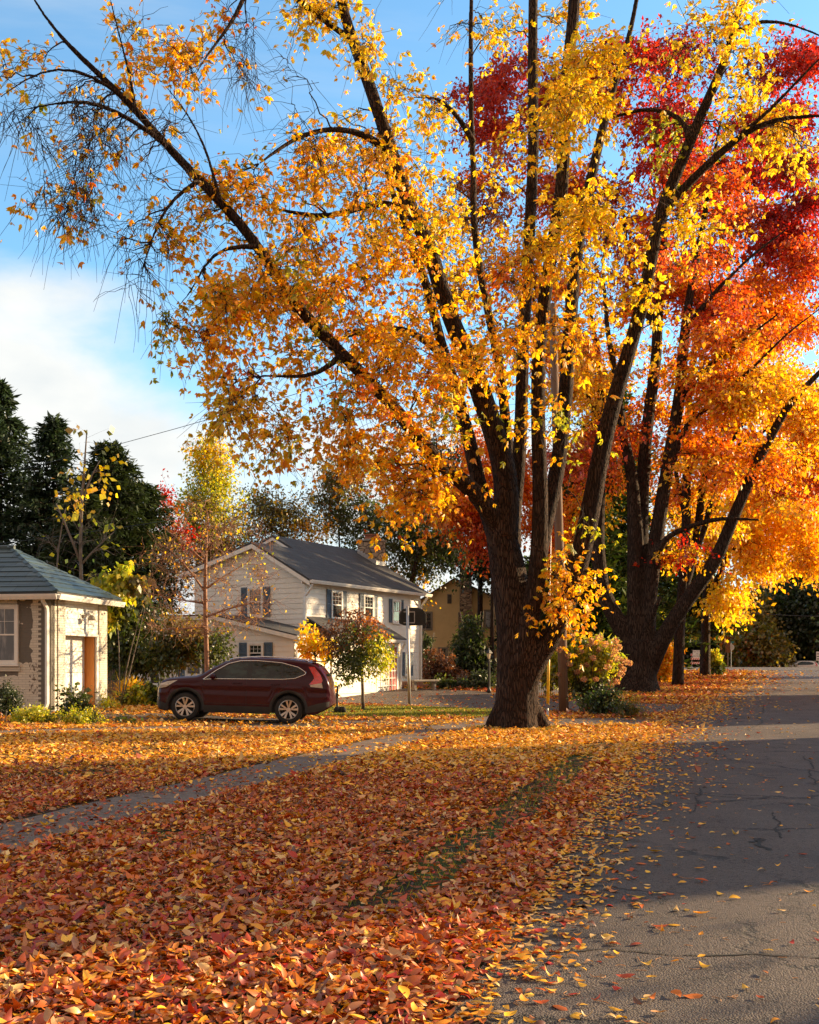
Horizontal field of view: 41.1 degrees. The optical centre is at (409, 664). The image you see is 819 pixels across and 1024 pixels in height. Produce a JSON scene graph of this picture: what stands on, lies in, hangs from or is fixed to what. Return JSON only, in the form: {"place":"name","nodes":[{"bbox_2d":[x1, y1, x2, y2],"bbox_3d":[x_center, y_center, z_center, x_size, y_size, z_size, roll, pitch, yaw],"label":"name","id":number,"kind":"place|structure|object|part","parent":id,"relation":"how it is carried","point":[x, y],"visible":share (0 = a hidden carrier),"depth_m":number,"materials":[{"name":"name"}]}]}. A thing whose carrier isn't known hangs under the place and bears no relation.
{"place":"outdoors","nodes":[
{"label":"outdoors","id":0,"kind":"place"},
{"bbox_2d":[0,725,307,732],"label":"garden path","id":1,"kind":"structure","parent":0,"point":[75,729],"depth_m":24.45,"materials":[{"name":"concrete"}]},
{"bbox_2d":[0,716,487,853],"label":"sidewalk","id":2,"kind":"structure","parent":0,"point":[144,796],"depth_m":13.64,"materials":[{"name":"concrete"}]},
{"bbox_2d":[0,454,531,543],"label":"overhead wire","id":3,"kind":"object","parent":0,"point":[211,513],"visible":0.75,"depth_m":45.08,"materials":[{"name":"black plastic"}]},
{"bbox_2d":[59,710,666,727],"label":"driveway","id":4,"kind":"structure","parent":0,"point":[276,721],"depth_m":28.89,"materials":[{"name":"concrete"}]},
{"bbox_2d":[157,656,335,723],"bbox_3d":[-4.217,0.612,28.571,4.513,1.704,2.244,2,0,0],"label":"parked car","id":5,"kind":"object","parent":4,"relation":"on","point":[290,690],"visible":1,"depth_m":27.68,"materials":[{"name":"red paint"}]},
{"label":"window","id":6,"kind":"part","parent":5,"relation":"part of","materials":[{"name":"black glass"}]},
{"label":"window","id":7,"kind":"part","parent":5,"relation":"part of","materials":[{"name":"black glass"}]},
{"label":"window","id":8,"kind":"part","parent":5,"relation":"part of","materials":[{"name":"black glass"}]},
{"bbox_2d":[0,670,736,1023],"bbox_3d":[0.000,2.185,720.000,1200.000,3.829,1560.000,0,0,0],"label":"ground","id":9,"kind":"structure","parent":0,"point":[448,844],"depth_m":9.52,"materials":[{"name":"plant"}]},
{"bbox_2d":[0,712,11,721],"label":"plant","id":10,"kind":"object","parent":9,"relation":"on","point":[5,717],"visible":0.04,"depth_m":25.76,"materials":[{"name":"green plant"}]},
{"bbox_2d":[0,674,27,715],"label":"boxwood","id":11,"kind":"object","parent":9,"relation":"on","point":[9,699],"visible":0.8,"depth_m":28.15,"materials":[{"name":"green plant"}]},
{"bbox_2d":[0,378,58,561],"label":"spruce tree","id":12,"kind":"object","parent":9,"relation":"on","point":[12,450],"visible":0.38,"depth_m":61.49,"materials":[{"name":"green plant"}]},
{"bbox_2d":[4,701,64,723],"bbox_3d":[-8.835,1.450,25.527,1.578,1.208,1.363,0,0,14],"label":"yellow green bush","id":13,"kind":"object","parent":9,"relation":"on","point":[23,715],"visible":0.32,"depth_m":25.43,"materials":[{"name":"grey plant"}]},
{"bbox_2d":[0,410,81,562],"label":"spruce tree","id":14,"kind":"object","parent":9,"relation":"on","point":[51,444],"visible":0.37,"depth_m":59.28,"materials":[{"name":"green plant"}]},
{"bbox_2d":[0,545,125,712],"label":"garage","id":15,"kind":"structure","parent":9,"relation":"on","point":[53,626],"depth_m":30.34,"materials":[{"name":"paint"}]},
{"bbox_2d":[0,605,19,665],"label":"window","id":16,"kind":"structure","parent":15,"relation":"in","point":[9,614],"depth_m":30.15,"materials":[{"name":"white glass"}]},
{"bbox_2d":[65,635,84,702],"bbox_3d":[-9.921,0.222,31.809,0.060,2.472,2.015,0,0,9],"label":"garage door","id":17,"kind":"structure","parent":15,"relation":"in","point":[74,661],"depth_m":32.09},
{"bbox_2d":[49,682,104,717],"bbox_3d":[-8.345,1.195,27.416,1.410,1.608,1.249,0,0,0],"label":"rose bush","id":18,"kind":"object","parent":9,"relation":"on","point":[78,697],"visible":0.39,"depth_m":27.28,"materials":[{"name":"green plant"}]},
{"bbox_2d":[32,485,129,679],"bbox_3d":[-16.270,-4.014,53.982,7.463,10.166,7.069,0,0,0],"label":"bare tree","id":19,"kind":"object","parent":9,"relation":"on","point":[89,564],"visible":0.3,"depth_m":53.25,"materials":[{"name":"green plant"}]},
{"bbox_2d":[53,701,109,725],"bbox_3d":[-7.610,1.487,25.325,1.690,1.298,1.322,0,0,0],"label":"yellow green bush","id":20,"kind":"object","parent":9,"relation":"on","point":[73,716],"visible":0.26,"depth_m":25.27,"materials":[{"name":"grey plant"}]},
{"bbox_2d":[24,425,143,581],"bbox_3d":[-11.533,-4.175,38.024,4.189,8.357,3.192,0,0,0],"label":"bare sapling","id":21,"kind":"object","parent":9,"relation":"on","point":[76,495],"visible":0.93,"depth_m":37.98,"materials":[{"name":"yellow plant"}]},
{"bbox_2d":[98,689,120,708],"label":"plant","id":22,"kind":"object","parent":9,"relation":"on","point":[106,703],"visible":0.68,"depth_m":32.88,"materials":[{"name":"yellow plant"}]},
{"bbox_2d":[54,438,176,677],"bbox_3d":[-15.414,-5.280,56.026,7.840,12.663,7.432,0,0,0],"label":"cedar tree","id":23,"kind":"object","parent":9,"relation":"on","point":[129,493],"visible":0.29,"depth_m":55.43,"materials":[{"name":"green plant"}]},
{"bbox_2d":[107,669,126,698],"bbox_3d":[-10.471,0.701,39.000,0.780,1.130,0.060,0,0,0],"label":"picket fence","id":24,"kind":"object","parent":9,"relation":"on","point":[109,691],"visible":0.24,"depth_m":38.97,"materials":[{"name":"grey wood"}]},
{"bbox_2d":[83,560,155,702],"bbox_3d":[-9.174,-0.976,34.971,2.288,4.832,1.598,0,0,0],"label":"green sapling","id":25,"kind":"object","parent":9,"relation":"on","point":[123,584],"visible":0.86,"depth_m":34.80,"materials":[{"name":"grey plant"}]},
{"bbox_2d":[107,708,143,723],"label":"plant","id":26,"kind":"object","parent":9,"relation":"on","point":[124,718],"visible":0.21,"depth_m":25.98,"materials":[{"name":"green plant"}]},
{"bbox_2d":[111,673,145,700],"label":"ornamental grass","id":27,"kind":"object","parent":9,"relation":"on","point":[130,683],"depth_m":35.47,"materials":[{"name":"yellow plant"}]},
{"bbox_2d":[113,678,158,706],"bbox_3d":[-8.544,1.076,35.042,1.867,1.357,1.272,0,0,18],"label":"fern clump","id":28,"kind":"object","parent":9,"relation":"on","point":[140,694],"visible":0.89,"depth_m":34.78,"materials":[{"name":"green plant"}]},
{"bbox_2d":[107,580,171,685],"bbox_3d":[-9.627,-0.829,37.901,3.012,4.504,2.820,0,0,0],"label":"dogwood","id":29,"kind":"object","parent":9,"relation":"on","point":[126,635],"visible":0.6,"depth_m":37.54,"materials":[{"name":"green plant"}]},
{"bbox_2d":[114,479,194,614],"bbox_3d":[-14.102,-4.426,57.989,6.722,10.919,6.733,0,0,0],"label":"cedar tree","id":30,"kind":"object","parent":9,"relation":"on","point":[154,502],"visible":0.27,"depth_m":57.69,"materials":[{"name":"green plant"}]},
{"bbox_2d":[153,468,203,614],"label":"maple tree","id":31,"kind":"object","parent":9,"relation":"on","point":[169,502],"visible":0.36,"depth_m":59.92,"materials":[{"name":"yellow plant"}]},
{"bbox_2d":[133,600,238,684],"bbox_3d":[-7.509,-0.393,37.052,3.604,3.653,2.586,0,0,0],"label":"lilac bush","id":32,"kind":"object","parent":9,"relation":"on","point":[180,656],"visible":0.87,"depth_m":36.67,"materials":[{"name":"green plant"}]},
{"bbox_2d":[125,489,292,672],"bbox_3d":[-6.294,-2.015,33.588,6.010,6.943,4.031,0,0,0],"label":"bare tree","id":33,"kind":"object","parent":9,"relation":"on","point":[204,626],"visible":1,"depth_m":33.40,"materials":[{"name":"red plant"}]},
{"bbox_2d":[160,428,265,597],"bbox_3d":[-12.204,-6.778,64.236,6.682,15.310,6.492,0,0,45],"label":"birch tree","id":34,"kind":"object","parent":9,"relation":"on","point":[217,483],"visible":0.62,"depth_m":63.49,"materials":[{"name":"yellow plant"}]},
{"bbox_2d":[191,483,338,556],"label":"willow tree","id":35,"kind":"object","parent":9,"relation":"on","point":[270,513],"visible":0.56,"depth_m":67.62,"materials":[{"name":"green plant"}]},
{"bbox_2d":[133,534,432,697],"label":"white house","id":36,"kind":"structure","parent":9,"relation":"on","point":[318,584],"depth_m":43.70,"materials":[{"name":"wood"}]},
{"bbox_2d":[149,674,161,686],"bbox_3d":[-9.862,0.163,42.248,0.718,1.425,0.120,0,0,28],"label":"window","id":37,"kind":"structure","parent":36,"relation":"in","point":[152,681],"depth_m":42.25,"materials":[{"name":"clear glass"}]},
{"bbox_2d":[185,653,202,675],"bbox_3d":[-8.164,-0.162,41.355,0.821,1.224,0.075,0,0,28],"label":"window","id":38,"kind":"structure","parent":36,"relation":"in","point":[188,672],"depth_m":41.36,"materials":[{"name":"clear glass"}]},
{"bbox_2d":[247,587,263,617],"bbox_3d":[-6.085,-2.458,43.050,0.816,1.223,0.120,0,0,28],"label":"window","id":39,"kind":"structure","parent":36,"relation":"in","point":[255,606],"depth_m":43.07,"materials":[{"name":"white glass"}]},
{"bbox_2d":[247,642,263,657],"bbox_3d":[-5.633,-0.435,39.989,0.736,0.772,0.075,0,0,28],"label":"window","id":40,"kind":"structure","parent":36,"relation":"in","point":[253,648],"depth_m":39.97,"materials":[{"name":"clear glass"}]},
{"bbox_2d":[331,590,342,618],"bbox_3d":[-2.924,-2.407,43.922,0.075,1.192,0.839,0,0,28],"label":"window","id":41,"kind":"structure","parent":36,"relation":"in","point":[336,595],"depth_m":43.90,"materials":[{"name":"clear glass"}]},
{"bbox_2d":[334,654,375,697],"bbox_3d":[-2.126,0.575,42.871,0.035,2.190,3.228,0,0,28],"label":"garage door","id":42,"kind":"structure","parent":36,"relation":"in","point":[343,691],"depth_m":42.85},
{"bbox_2d":[364,594,373,621],"bbox_3d":[-1.707,-2.393,46.123,0.120,1.153,0.891,0,0,28],"label":"window","id":43,"kind":"structure","parent":36,"relation":"in","point":[368,599],"depth_m":46.21,"materials":[{"name":"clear glass"}]},
{"bbox_2d":[389,647,396,689],"bbox_3d":[-0.685,0.230,45.462,0.100,1.940,0.650,0,0,28],"label":"front door","id":44,"kind":"structure","parent":36,"relation":"in","point":[395,648],"depth_m":45.52,"materials":[{"name":"red paint"}]},
{"bbox_2d":[391,599,400,623],"bbox_3d":[-0.565,-2.347,48.254,0.120,1.092,0.824,0,0,28],"label":"window","id":45,"kind":"structure","parent":36,"relation":"in","point":[396,604],"depth_m":48.19,"materials":[{"name":"white glass"}]},
{"bbox_2d":[404,652,411,676],"bbox_3d":[-0.072,-0.018,49.158,0.120,1.111,0.583,0,0,28],"label":"window","id":46,"kind":"structure","parent":36,"relation":"in","point":[405,652],"depth_m":49.10,"materials":[{"name":"white glass"}]},
{"bbox_2d":[293,619,339,706],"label":"yellow sapling","id":47,"kind":"object","parent":9,"relation":"on","point":[308,649],"visible":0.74,"depth_m":36.85,"materials":[{"name":"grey plant"}]},
{"bbox_2d":[328,686,346,712],"bbox_3d":[-2.222,1.058,33.495,0.580,0.844,0.330,0,0,0],"label":"lawn mower","id":48,"kind":"object","parent":9,"relation":"on","point":[340,709],"visible":0.62,"depth_m":33.40,"materials":[{"name":"black plastic"}]},
{"bbox_2d":[295,443,401,565],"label":"elm tree","id":49,"kind":"object","parent":9,"relation":"on","point":[325,502],"visible":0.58,"depth_m":69.40,"materials":[{"name":"green plant"}]},
{"bbox_2d":[310,601,398,709],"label":"ornamental tree","id":50,"kind":"object","parent":9,"relation":"on","point":[364,653],"visible":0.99,"depth_m":34.77,"materials":[{"name":"green plant"}]},
{"bbox_2d":[0,0,818,728],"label":"ash tree","id":51,"kind":"object","parent":9,"relation":"on","point":[526,648],"visible":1,"depth_m":24.27,"materials":[{"name":"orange plant"}]},
{"bbox_2d":[0,771,818,1023],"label":"fallen leaves","id":52,"kind":"object","parent":9,"relation":"on","point":[94,940],"visible":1,"depth_m":7.23,"materials":[{"name":"orange plant"}]},
{"bbox_2d":[0,668,818,778],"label":"fallen leaves","id":53,"kind":"object","parent":9,"relation":"on","point":[473,740],"visible":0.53,"depth_m":21.05,"materials":[{"name":"orange plant"}]},
{"bbox_2d":[347,496,482,610],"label":"elm tree","id":54,"kind":"object","parent":9,"relation":"on","point":[416,561],"visible":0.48,"depth_m":65.33,"materials":[{"name":"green plant"}]},
{"bbox_2d":[402,681,429,687],"bbox_3d":[-0.060,0.898,47.175,1.900,0.370,0.850,0,0,0],"label":"brick step","id":55,"kind":"object","parent":9,"relation":"on","point":[417,684],"visible":0.22,"depth_m":46.90,"materials":[{"name":"red brick"}]},
{"bbox_2d":[422,630,436,678],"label":"arborvitae","id":56,"kind":"object","parent":9,"relation":"on","point":[427,641],"visible":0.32,"depth_m":53.71,"materials":[{"name":"green plant"}]},
{"bbox_2d":[422,646,472,682],"bbox_3d":[1.677,0.226,52.077,2.963,2.295,2.107,0,0,0],"label":"barberry","id":57,"kind":"object","parent":9,"relation":"on","point":[439,664],"visible":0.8,"depth_m":51.75,"materials":[{"name":"red plant"}]},
{"bbox_2d":[421,565,496,672],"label":"yellow house","id":58,"kind":"structure","parent":9,"relation":"on","point":[441,623],"depth_m":79.98,"materials":[{"name":"brown"}]},
{"bbox_2d":[422,612,432,629],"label":"window","id":59,"kind":"structure","parent":58,"relation":"in","point":[429,615],"depth_m":79.96,"materials":[{"name":"grey glass"}]},
{"bbox_2d":[438,647,447,657],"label":"window","id":60,"kind":"structure","parent":58,"relation":"in","point":[443,649],"depth_m":79.92,"materials":[{"name":"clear glass"}]},
{"bbox_2d":[484,610,489,628],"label":"window","id":61,"kind":"structure","parent":58,"relation":"in","point":[486,612],"depth_m":79.96,"materials":[{"name":"grey glass"}]},
{"bbox_2d":[427,668,496,689],"bbox_3d":[2.445,0.912,46.541,3.425,1.586,1.624,0,0,0],"label":"dark bush","id":62,"kind":"object","parent":9,"relation":"on","point":[480,680],"visible":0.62,"depth_m":46.33,"materials":[{"name":"green plant"}]},
{"bbox_2d":[410,434,529,642],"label":"oak tree","id":63,"kind":"object","parent":9,"relation":"on","point":[480,581],"visible":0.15,"depth_m":73.63,"materials":[{"name":"green plant"}]},
{"bbox_2d":[447,611,496,676],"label":"juniper","id":64,"kind":"object","parent":9,"relation":"on","point":[469,649],"visible":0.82,"depth_m":59.42,"materials":[{"name":"green plant"}]},
{"bbox_2d":[399,411,577,676],"bbox_3d":[4.389,-6.495,60.011,10.656,14.841,5.615,0,0,0],"label":"maple tree","id":65,"kind":"object","parent":9,"relation":"on","point":[476,534],"visible":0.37,"depth_m":59.49,"materials":[{"name":"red plant"}]},
{"bbox_2d":[483,555,571,624],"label":"tree","id":66,"kind":"object","parent":9,"relation":"on","point":[527,568],"depth_m":123.03,"materials":[{"name":"green plant"}]},
{"bbox_2d":[538,681,557,694],"bbox_3d":[5.698,0.946,44.500,1.122,0.600,0.060,0,0,0],"label":"picket fence","id":67,"kind":"object","parent":9,"relation":"on","point":[542,691],"visible":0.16,"depth_m":44.47,"materials":[{"name":"white wood"}]},
{"bbox_2d":[546,549,550,714],"bbox_3d":[4.208,-2.089,32.740,0.082,7.324,2.376,0,0,11],"label":"guy wire","id":68,"kind":"object","parent":9,"relation":"on","point":[548,683],"visible":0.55,"depth_m":31.90,"materials":[{"name":"metal"}]},
{"bbox_2d":[531,303,580,712],"bbox_3d":[4.483,-4.847,34.197,1.800,12.915,0.315,0,0,0],"label":"utility pole","id":69,"kind":"object","parent":9,"relation":"on","point":[562,661],"visible":0.32,"depth_m":34.09,"materials":[{"name":"brown wood"}]},
{"bbox_2d":[0,325,517,474],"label":"overhead wire","id":70,"kind":"object","parent":69,"relation":"attached to","point":[203,420],"visible":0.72,"depth_m":43.27,"materials":[{"name":"black plastic"}]},
{"bbox_2d":[486,451,664,675],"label":"pine tree","id":71,"kind":"object","parent":9,"relation":"on","point":[600,620],"visible":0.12,"depth_m":72.48,"materials":[{"name":"green plant"}]},
{"bbox_2d":[538,630,632,709],"bbox_3d":[5.480,0.205,34.910,3.218,2.804,2.279,0,0,0],"label":"hydrangea","id":72,"kind":"object","parent":9,"relation":"on","point":[598,664],"visible":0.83,"depth_m":34.58,"materials":[{"name":"yellow plant"}]},
{"bbox_2d":[566,685,624,714],"bbox_3d":[5.578,1.215,32.545,1.814,1.231,1.128,0,0,-20],"label":"dark bush","id":73,"kind":"object","parent":9,"relation":"on","point":[592,701],"visible":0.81,"depth_m":32.45,"materials":[{"name":"green plant"}]},
{"bbox_2d":[411,13,818,691],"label":"maple tree","id":74,"kind":"object","parent":9,"relation":"on","point":[747,387],"visible":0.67,"depth_m":53.26,"materials":[{"name":"red plant"}]},
{"bbox_2d":[602,693,653,717],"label":"plant","id":75,"kind":"object","parent":9,"relation":"on","point":[623,708],"visible":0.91,"depth_m":31.54,"materials":[{"name":"green plant"}]},
{"bbox_2d":[546,371,720,671],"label":"pine tree","id":76,"kind":"object","parent":9,"relation":"on","point":[667,602],"visible":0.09,"depth_m":78.45,"materials":[{"name":"green plant"}]},
{"bbox_2d":[605,517,698,642],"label":"maple tree","id":77,"kind":"object","parent":9,"relation":"on","point":[696,638],"visible":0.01,"depth_m":97.29,"materials":[{"name":"green plant"}]},
{"bbox_2d":[657,640,687,681],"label":"forsythia","id":78,"kind":"object","parent":9,"relation":"on","point":[664,673],"visible":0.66,"depth_m":71.35,"materials":[{"name":"orange plant"}]},
{"bbox_2d":[656,535,690,639],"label":"pine tree","id":79,"kind":"object","parent":9,"relation":"on","point":[667,585],"visible":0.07,"depth_m":102.47,"materials":[{"name":"green plant"}]},
{"bbox_2d":[672,640,698,666],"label":"tree","id":80,"kind":"object","parent":9,"relation":"on","point":[687,655],"depth_m":155.32,"materials":[{"name":"green plant"}]},
{"bbox_2d":[657,560,757,671],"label":"pine tree","id":81,"kind":"object","parent":9,"relation":"on","point":[713,630],"visible":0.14,"depth_m":95.34,"materials":[{"name":"green plant"}]},
{"bbox_2d":[684,634,730,666],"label":"tree","id":82,"kind":"object","parent":9,"relation":"on","point":[711,646],"visible":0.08,"depth_m":155.91,"materials":[{"name":"green plant"}]},
{"bbox_2d":[699,648,727,675],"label":"forsythia","id":83,"kind":"object","parent":9,"relation":"on","point":[718,665],"visible":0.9,"depth_m":92.57,"materials":[{"name":"yellow plant"}]},
{"bbox_2d":[726,640,729,673],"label":"road sign","id":84,"kind":"object","parent":9,"relation":"on","point":[727,648],"visible":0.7,"depth_m":95.99,"materials":[{"name":"metal"}]},
{"bbox_2d":[730,641,733,649],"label":"stop sign","id":85,"kind":"object","parent":9,"relation":"on","point":[731,646],"visible":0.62,"depth_m":128.99,"materials":[{"name":"metal"}]},
{"bbox_2d":[649,20,818,684],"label":"maple tree","id":86,"kind":"object","parent":9,"relation":"on","point":[792,249],"visible":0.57,"depth_m":63.38,"materials":[{"name":"orange plant"}]},
{"bbox_2d":[655,470,818,675],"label":"linden tree","id":87,"kind":"object","parent":9,"relation":"on","point":[760,556],"visible":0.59,"depth_m":86.57,"materials":[{"name":"yellow plant"}]},
{"bbox_2d":[710,584,785,666],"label":"tree","id":88,"kind":"object","parent":9,"relation":"on","point":[764,608],"visible":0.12,"depth_m":147.44,"materials":[{"name":"green plant"}]},
{"bbox_2d":[718,609,804,666],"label":"tree","id":89,"kind":"object","parent":9,"relation":"on","point":[763,646],"visible":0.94,"depth_m":143.03,"materials":[{"name":"green plant"}]},
{"bbox_2d":[750,581,783,666],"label":"tree","id":90,"kind":"object","parent":9,"relation":"on","point":[765,589],"visible":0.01,"depth_m":152.60,"materials":[{"name":"green plant"}]},
{"bbox_2d":[760,570,818,664],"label":"tree","id":91,"kind":"object","parent":9,"relation":"on","point":[803,606],"visible":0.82,"depth_m":146.81,"materials":[{"name":"green plant"}]},
{"bbox_2d":[789,661,818,666],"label":"parked car","id":92,"kind":"object","parent":9,"relation":"on","point":[807,664],"visible":0.45,"depth_m":145.13,"materials":[{"name":"white paint"}]},
{"bbox_2d":[0,0,818,614],"label":"sky","id":93,"kind":"structure","parent":0,"point":[63,354],"materials":[{"name":"blue"}]},
{"bbox_2d":[338,688,687,712],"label":"driveway","id":94,"kind":"structure","parent":0,"point":[461,696],"depth_m":41.07,"materials":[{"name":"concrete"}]},
{"bbox_2d":[383,654,395,691],"bbox_3d":[-0.840,0.335,44.980,0.045,1.550,1.090,0,0,28],"label":"trellis","id":95,"kind":"object","parent":94,"relation":"on","point":[391,685],"visible":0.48,"depth_m":44.98,"materials":[{"name":"white wood"}]},
{"bbox_2d":[399,606,425,705],"bbox_3d":[0.057,-0.259,38.608,0.794,3.614,0.748,0,0,-35],"label":"basketball hoop","id":96,"kind":"object","parent":94,"relation":"on","point":[411,616],"visible":0.99,"depth_m":38.52,"materials":[{"name":"metal"}]},
{"bbox_2d":[410,680,438,689],"bbox_3d":[0.603,0.836,45.500,1.300,0.440,0.400,0,0,-35],"label":"stone bench","id":97,"kind":"object","parent":94,"relation":"on","point":[433,684],"visible":0.84,"depth_m":45.27,"materials":[{"name":"grey stone"}]},
{"bbox_2d":[486,649,491,692],"bbox_3d":[3.241,0.228,44.500,0.212,1.841,0.212,0,0,45],"label":"lamp post","id":98,"kind":"object","parent":94,"relation":"on","point":[489,652],"visible":1,"depth_m":44.46,"materials":[{"name":"metal"}]},
{"bbox_2d":[445,670,818,1023],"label":"road","id":99,"kind":"structure","parent":0,"point":[751,918],"depth_m":7.54,"materials":[{"name":"grey asphalt"}]},
{"bbox_2d":[477,762,817,1023],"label":"fallen leaves","id":100,"kind":"object","parent":99,"relation":"on","point":[651,924],"visible":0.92,"depth_m":6.50,"materials":[{"name":"orange plant"}]},
{"bbox_2d":[543,706,818,957],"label":"road crack","id":101,"kind":"object","parent":99,"relation":"on","point":[759,841],"visible":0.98,"depth_m":9.81,"materials":[{"name":"black asphalt"}]},
{"bbox_2d":[691,650,699,663],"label":"barricade","id":102,"kind":"object","parent":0,"point":[696,655],"visible":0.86,"depth_m":128.88,"materials":[{"name":"metal"}]},
{"bbox_2d":[615,667,818,669],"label":"cross street","id":103,"kind":"structure","parent":0,"point":[778,668],"depth_m":121.33,"materials":[{"name":"grey asphalt"}]},
{"bbox_2d":[745,612,818,616],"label":"overhead wire","id":104,"kind":"object","parent":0,"point":[785,615],"visible":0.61,"depth_m":108.34,"materials":[{"name":"black plastic"}]}
]}

